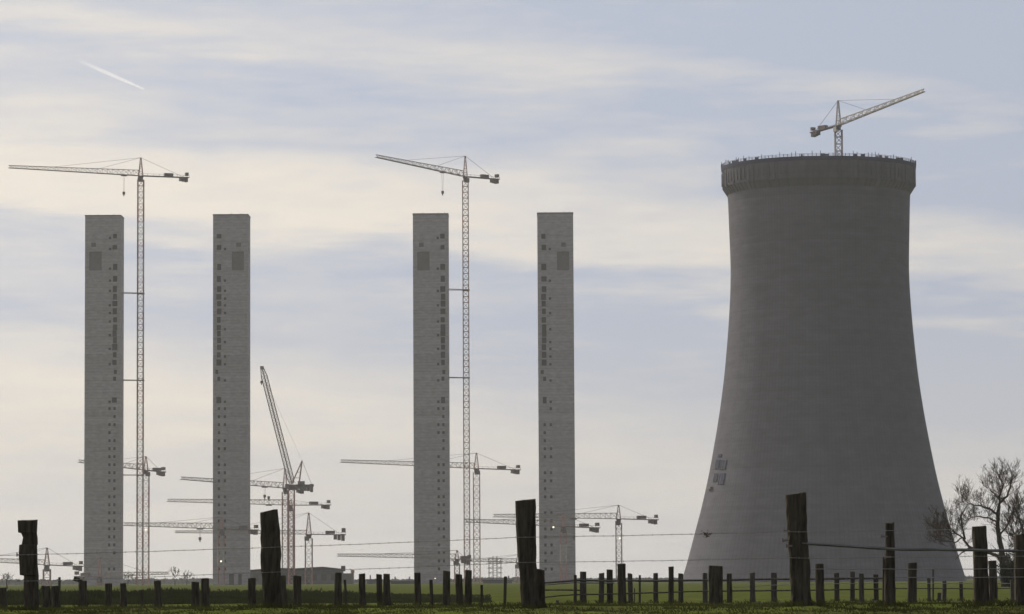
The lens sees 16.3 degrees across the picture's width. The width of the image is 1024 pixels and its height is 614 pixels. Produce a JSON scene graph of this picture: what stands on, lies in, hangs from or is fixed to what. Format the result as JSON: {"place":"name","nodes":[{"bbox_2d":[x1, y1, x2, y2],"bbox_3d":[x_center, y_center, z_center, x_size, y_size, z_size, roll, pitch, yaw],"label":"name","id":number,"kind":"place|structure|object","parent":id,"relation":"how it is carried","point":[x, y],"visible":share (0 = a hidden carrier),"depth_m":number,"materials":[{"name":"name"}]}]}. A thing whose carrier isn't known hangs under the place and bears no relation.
{"place":"outdoors","nodes":[
{"label":"outdoors","id":0,"kind":"place"},
{"bbox_2d":[7,587,492,604],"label":"tall grass","id":1,"kind":"structure","parent":0,"point":[170,595],"depth_m":128.62,"materials":[{"name":"green plant"}]},
{"bbox_2d":[0,579,1023,613],"bbox_3d":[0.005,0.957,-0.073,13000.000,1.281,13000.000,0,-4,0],"label":"ground","id":2,"kind":"structure","parent":0,"point":[495,591],"depth_m":198.10,"materials":[{"name":"green plant"}]},
{"bbox_2d":[1,572,14,588],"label":"bare tree","id":3,"kind":"object","parent":2,"relation":"on","point":[7,577],"visible":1,"depth_m":697.92,"materials":[{"name":"brown plant"}]},
{"bbox_2d":[0,548,83,585],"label":"tower crane","id":4,"kind":"object","parent":2,"relation":"on","point":[70,563],"visible":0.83,"depth_m":1592.47,"materials":[{"name":"red paint"}]},
{"bbox_2d":[8,158,188,584],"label":"tower crane","id":5,"kind":"object","parent":2,"relation":"on","point":[140,179],"visible":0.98,"depth_m":1667.52,"materials":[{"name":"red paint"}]},
{"bbox_2d":[84,215,123,585],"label":"stair tower","id":6,"kind":"structure","parent":2,"relation":"on","point":[104,387],"depth_m":1659.21,"materials":[{"name":"concrete"}]},
{"bbox_2d":[112,344,116,349],"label":"window","id":7,"kind":"structure","parent":6,"relation":"in","point":[114,346],"depth_m":1661.52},
{"bbox_2d":[112,397,116,402],"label":"window","id":8,"kind":"structure","parent":6,"relation":"in","point":[114,399],"depth_m":1659.49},
{"bbox_2d":[74,557,167,585],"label":"tower crane","id":9,"kind":"object","parent":2,"relation":"on","point":[83,575],"visible":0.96,"depth_m":1581.12,"materials":[{"name":"red paint"}]},
{"bbox_2d":[78,456,165,584],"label":"tower crane","id":10,"kind":"object","parent":2,"relation":"on","point":[158,471],"visible":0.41,"depth_m":1714.26,"materials":[{"name":"red paint"}]},
{"bbox_2d":[123,572,133,580],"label":"bare tree","id":11,"kind":"object","parent":2,"relation":"on","point":[125,575],"visible":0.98,"depth_m":1396.43,"materials":[{"name":"brown plant"}]},
{"bbox_2d":[123,517,258,584],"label":"tower crane","id":12,"kind":"object","parent":2,"relation":"on","point":[242,527],"visible":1,"depth_m":1591.78,"materials":[{"name":"red paint"}]},
{"bbox_2d":[213,213,250,584],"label":"stair tower","id":13,"kind":"structure","parent":2,"relation":"on","point":[231,365],"depth_m":1671.20,"materials":[{"name":"concrete"}]},
{"bbox_2d":[216,294,220,299],"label":"window","id":14,"kind":"structure","parent":13,"relation":"in","point":[218,296],"depth_m":1675.37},
{"bbox_2d":[216,397,220,402],"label":"window","id":15,"kind":"structure","parent":13,"relation":"in","point":[218,399],"depth_m":1671.69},
{"bbox_2d":[180,468,303,567],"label":"tower crane","id":16,"kind":"object","parent":2,"relation":"on","point":[297,489],"visible":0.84,"depth_m":1702.15,"materials":[{"name":"red paint"}]},
{"bbox_2d":[167,496,330,567],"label":"tower crane","id":17,"kind":"object","parent":2,"relation":"on","point":[326,506],"visible":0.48,"depth_m":1731.36,"materials":[{"name":"red paint"}]},
{"bbox_2d":[175,513,345,583],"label":"tower crane","id":18,"kind":"object","parent":2,"relation":"on","point":[339,536],"visible":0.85,"depth_m":1621.92,"materials":[{"name":"red paint"}]},
{"bbox_2d":[260,366,313,583],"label":"luffing crane","id":19,"kind":"object","parent":2,"relation":"on","point":[302,485],"visible":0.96,"depth_m":1672.57,"materials":[{"name":"red paint"}]},
{"bbox_2d":[250,566,353,584],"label":"boiler hall","id":20,"kind":"structure","parent":2,"relation":"on","point":[324,577],"depth_m":1700.28,"materials":[{"name":"grey metal"}]},
{"bbox_2d":[311,574,316,580],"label":"window","id":21,"kind":"structure","parent":20,"relation":"in","point":[314,575],"depth_m":1700.09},
{"bbox_2d":[321,574,326,580],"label":"window","id":22,"kind":"structure","parent":20,"relation":"in","point":[323,576],"depth_m":1700.09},
{"bbox_2d":[366,575,375,583],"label":"site building","id":23,"kind":"structure","parent":2,"relation":"on","point":[371,581],"depth_m":1595.32,"materials":[{"name":"metal"}]},
{"bbox_2d":[390,577,413,583],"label":"site building","id":24,"kind":"structure","parent":2,"relation":"on","point":[402,582],"depth_m":1575.34,"materials":[{"name":"metal"}]},
{"bbox_2d":[337,550,471,583],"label":"tower crane","id":25,"kind":"object","parent":2,"relation":"on","point":[465,559],"visible":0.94,"depth_m":1595.02,"materials":[{"name":"red paint"}]},
{"bbox_2d":[340,453,520,582],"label":"tower crane","id":26,"kind":"object","parent":2,"relation":"on","point":[476,472],"visible":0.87,"depth_m":1712.49,"materials":[{"name":"red paint"}]},
{"bbox_2d":[413,212,449,583],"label":"stair tower","id":27,"kind":"structure","parent":2,"relation":"on","point":[431,406],"depth_m":1668.91,"materials":[{"name":"concrete"}]},
{"bbox_2d":[440,264,444,269],"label":"window","id":28,"kind":"structure","parent":27,"relation":"in","point":[442,266],"depth_m":1674.14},
{"bbox_2d":[440,286,444,291],"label":"window","id":29,"kind":"structure","parent":27,"relation":"in","point":[442,288],"depth_m":1673.32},
{"bbox_2d":[441,300,445,306],"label":"window","id":30,"kind":"structure","parent":27,"relation":"in","point":[443,304],"depth_m":1672.91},
{"bbox_2d":[375,154,499,582],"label":"tower crane","id":31,"kind":"object","parent":2,"relation":"on","point":[496,179],"visible":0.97,"depth_m":1667.92,"materials":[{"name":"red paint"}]},
{"bbox_2d":[451,554,519,582],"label":"tower crane","id":32,"kind":"object","parent":2,"relation":"on","point":[516,565],"visible":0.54,"depth_m":1739.74,"materials":[{"name":"red paint"}]},
{"bbox_2d":[487,558,502,579],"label":"scaffold frame","id":33,"kind":"object","parent":2,"relation":"on","point":[495,565],"visible":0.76,"depth_m":1635.41,"materials":[{"name":"grey metal"}]},
{"bbox_2d":[482,576,512,582],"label":"site building","id":34,"kind":"structure","parent":2,"relation":"on","point":[496,581],"depth_m":1555.41,"materials":[{"name":"metal"}]},
{"bbox_2d":[0,560,997,607],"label":"post fence","id":35,"kind":"object","parent":2,"relation":"on","point":[715,578],"visible":0.81,"depth_m":83.42,"materials":[{"name":"brown wood"}]},
{"bbox_2d":[0,576,999,584],"bbox_3d":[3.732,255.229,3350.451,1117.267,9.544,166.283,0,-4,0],"label":"distant woodland","id":36,"kind":"object","parent":2,"relation":"on","point":[165,580],"visible":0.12,"depth_m":3281.95,"materials":[{"name":"plant"}]},
{"bbox_2d":[0,492,1023,609],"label":"wire fence","id":37,"kind":"object","parent":2,"relation":"on","point":[532,584],"visible":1,"depth_m":47.78,"materials":[{"name":"brown wood"}]},
{"bbox_2d":[465,514,599,582],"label":"tower crane","id":38,"kind":"object","parent":2,"relation":"on","point":[595,529],"visible":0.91,"depth_m":1581.80,"materials":[{"name":"red paint"}]},
{"bbox_2d":[537,212,575,582],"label":"stair tower","id":39,"kind":"structure","parent":2,"relation":"on","point":[556,410],"depth_m":1650.97,"materials":[{"name":"concrete"}]},
{"bbox_2d":[541,264,545,269],"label":"window","id":40,"kind":"structure","parent":39,"relation":"in","point":[543,266],"depth_m":1656.25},
{"bbox_2d":[541,294,545,299],"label":"window","id":41,"kind":"structure","parent":39,"relation":"in","point":[543,296],"depth_m":1655.04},
{"bbox_2d":[541,276,546,281],"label":"window","id":42,"kind":"structure","parent":39,"relation":"in","point":[543,278],"depth_m":1655.85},
{"bbox_2d":[542,360,546,365],"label":"window","id":43,"kind":"structure","parent":39,"relation":"in","point":[544,362],"depth_m":1652.62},
{"bbox_2d":[493,505,658,582],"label":"tower crane","id":44,"kind":"object","parent":2,"relation":"on","point":[643,517],"visible":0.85,"depth_m":1631.70,"materials":[{"name":"white paint"}]},
{"bbox_2d":[545,566,1013,603],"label":"rail fence","id":45,"kind":"object","parent":2,"relation":"on","point":[610,581],"visible":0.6,"depth_m":104.57,"materials":[{"name":"brown wood"}]},
{"bbox_2d":[683,150,965,582],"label":"cooling tower","id":46,"kind":"structure","parent":2,"relation":"on","point":[821,405],"depth_m":1414.58,"materials":[{"name":"concrete"}]},
{"bbox_2d":[810,89,924,155],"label":"tower crane","id":47,"kind":"object","parent":46,"relation":"on","point":[835,127],"visible":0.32,"depth_m":1452.32,"materials":[{"name":"white paint"}]},
{"bbox_2d":[919,456,1023,586],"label":"bare tree","id":48,"kind":"object","parent":2,"relation":"on","point":[997,513],"visible":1,"depth_m":418.99,"materials":[{"name":"brown plant"}]},
{"bbox_2d":[997,546,1013,586],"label":"bramble bush","id":49,"kind":"object","parent":2,"relation":"on","point":[1006,573],"visible":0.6,"depth_m":408.48,"materials":[{"name":"brown plant"}]},
{"bbox_2d":[989,515,1023,571],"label":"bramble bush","id":50,"kind":"object","parent":2,"relation":"on","point":[1012,545],"visible":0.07,"depth_m":423.30,"materials":[{"name":"brown plant"}]},
{"bbox_2d":[990,494,1023,543],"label":"bare tree","id":51,"kind":"object","parent":2,"relation":"on","point":[1011,521],"visible":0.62,"depth_m":445.02,"materials":[{"name":"brown plant"}]},
{"bbox_2d":[0,597,1023,613],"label":"rough grass","id":52,"kind":"structure","parent":0,"point":[664,605],"depth_m":47.50,"materials":[{"name":"green plant"}]},
{"bbox_2d":[0,0,1023,580],"label":"sky","id":53,"kind":"structure","parent":0,"point":[623,117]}
]}

